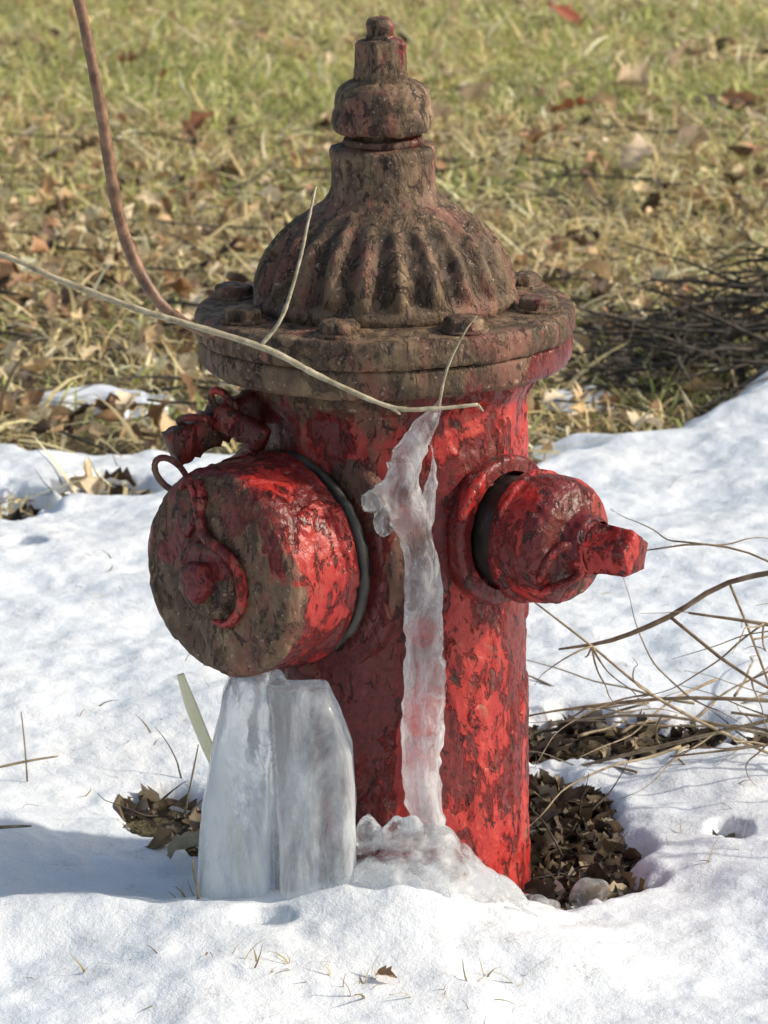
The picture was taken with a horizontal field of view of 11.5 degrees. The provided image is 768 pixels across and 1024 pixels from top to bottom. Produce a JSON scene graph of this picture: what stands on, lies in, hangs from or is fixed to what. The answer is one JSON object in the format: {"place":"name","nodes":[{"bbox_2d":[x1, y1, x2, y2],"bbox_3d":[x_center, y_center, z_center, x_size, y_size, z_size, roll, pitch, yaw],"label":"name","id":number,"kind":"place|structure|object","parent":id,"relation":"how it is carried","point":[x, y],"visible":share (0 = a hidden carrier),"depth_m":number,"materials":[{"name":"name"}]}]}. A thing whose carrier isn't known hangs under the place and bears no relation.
{"place":"outdoors","nodes":[
{"label":"outdoors","id":0,"kind":"place"},
{"bbox_2d":[0,0,767,871],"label":"ground","id":1,"kind":"structure","parent":0,"point":[138,826],"depth_m":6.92,"materials":[{"name":"green plant"}]},
{"bbox_2d":[0,0,767,494],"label":"leaf litter","id":2,"kind":"object","parent":1,"relation":"on","point":[120,402],"visible":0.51,"depth_m":6.69,"materials":[{"name":"brown plant"}]},
{"bbox_2d":[0,365,767,1023],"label":"snow","id":3,"kind":"structure","parent":1,"relation":"on","point":[88,881],"depth_m":3.78,"materials":[{"name":"white snow"}]},
{"bbox_2d":[0,711,199,898],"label":"dry stem","id":4,"kind":"object","parent":3,"relation":"on","point":[25,761],"visible":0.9,"depth_m":3.77,"materials":[{"name":"beige plant"}]},
{"bbox_2d":[177,673,211,763],"bbox_3d":[-0.152,0.240,3.462,0.070,0.198,0.006,-2,15,-9],"label":"leaning straw blade","id":5,"kind":"object","parent":3,"relation":"on","point":[198,724],"visible":0.47,"depth_m":3.44,"materials":[{"name":"beige plant"}]},
{"bbox_2d":[197,669,356,899],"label":"frosted ice pillar","id":6,"kind":"structure","parent":3,"relation":"on","point":[279,802],"depth_m":3.37,"materials":[{"name":"white ice"}]},
{"bbox_2d":[146,828,580,977],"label":"loose leaves","id":7,"kind":"object","parent":3,"relation":"on","point":[162,837],"visible":0.55,"depth_m":3.64,"materials":[{"name":"brown plant"}]},
{"bbox_2d":[3,449,747,1022],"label":"straw debris","id":8,"kind":"object","parent":3,"relation":"on","point":[205,681],"visible":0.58,"depth_m":3.96,"materials":[{"name":"beige plant"}]},
{"bbox_2d":[70,876,764,1008],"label":"grass tufts","id":9,"kind":"object","parent":3,"relation":"on","point":[284,958],"visible":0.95,"depth_m":3.26,"materials":[{"name":"beige plant"}]},
{"bbox_2d":[569,877,608,907],"bbox_3d":[0.191,0.355,3.544,0.038,0.032,0.035,0,14,0],"label":"rock","id":10,"kind":"object","parent":3,"relation":"on","point":[585,891],"visible":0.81,"depth_m":3.53,"materials":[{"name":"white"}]},
{"bbox_2d":[526,509,767,825],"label":"bare shrub","id":11,"kind":"object","parent":3,"relation":"on","point":[680,698],"visible":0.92,"depth_m":3.75,"materials":[{"name":"beige plant"}]},
{"bbox_2d":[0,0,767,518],"bbox_3d":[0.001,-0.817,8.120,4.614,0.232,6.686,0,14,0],"label":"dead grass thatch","id":12,"kind":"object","parent":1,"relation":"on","point":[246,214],"visible":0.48,"depth_m":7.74,"materials":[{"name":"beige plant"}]},
{"bbox_2d":[0,42,767,878],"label":"fallen sticks","id":13,"kind":"object","parent":1,"relation":"on","point":[446,160],"visible":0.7,"depth_m":6.41,"materials":[{"name":"brown wood"}]},
{"bbox_2d":[2,484,767,910],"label":"dead leaves","id":14,"kind":"object","parent":1,"relation":"on","point":[588,822],"visible":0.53,"depth_m":3.79,"materials":[{"name":"brown plant"}]},
{"bbox_2d":[524,894,560,908],"bbox_3d":[0.145,0.362,3.507,0.037,0.022,0.024,-3,15,-11],"label":"ice chunk","id":15,"kind":"object","parent":14,"relation":"on","point":[542,899],"visible":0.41,"depth_m":3.50,"materials":[{"name":"white ice"}]},
{"bbox_2d":[148,15,647,893],"bbox_3d":[0.010,-0.006,3.474,0.443,0.887,0.392,-1,14,0],"label":"fire hydrant","id":16,"kind":"object","parent":1,"relation":"on","point":[270,549],"visible":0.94,"depth_m":3.36,"materials":[{"name":"red metal"}]},
{"bbox_2d":[73,0,214,339],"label":"bent branch","id":17,"kind":"object","parent":16,"relation":"attached to","point":[146,284],"visible":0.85,"depth_m":3.32,"materials":[{"name":"brown plant"}]},
{"bbox_2d":[0,186,483,414],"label":"slender twig","id":18,"kind":"object","parent":16,"relation":"attached to","point":[261,346],"visible":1,"depth_m":3.27,"materials":[{"name":"beige wood"}]},
{"bbox_2d":[363,400,445,826],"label":"frozen drip column","id":19,"kind":"structure","parent":16,"relation":"attached to","point":[402,499],"depth_m":3.35,"materials":[{"name":"white ice"}]},
{"bbox_2d":[361,490,392,536],"bbox_3d":[-0.005,0.001,3.334,0.029,0.044,0.012,-5,15,-19],"label":"ice glaze","id":20,"kind":"object","parent":19,"relation":"attached to","point":[383,526],"visible":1,"depth_m":3.33,"materials":[{"name":"white"}]},
{"bbox_2d":[115,1,767,168],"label":"fallen leaves","id":21,"kind":"object","parent":1,"relation":"on","point":[636,148],"visible":0.91,"depth_m":8.30,"materials":[{"name":"brown plant"}]},
{"bbox_2d":[353,814,537,916],"bbox_3d":[0.020,0.336,3.393,0.246,0.135,0.164,0,14,0],"label":"ice mound","id":22,"kind":"object","parent":1,"relation":"on","point":[415,852],"visible":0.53,"depth_m":3.38,"materials":[{"name":"white ice"}]},
{"bbox_2d":[532,220,767,412],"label":"brush pile","id":23,"kind":"object","parent":1,"relation":"on","point":[681,352],"visible":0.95,"depth_m":5.77,"materials":[{"name":"brown plant"}]}
]}

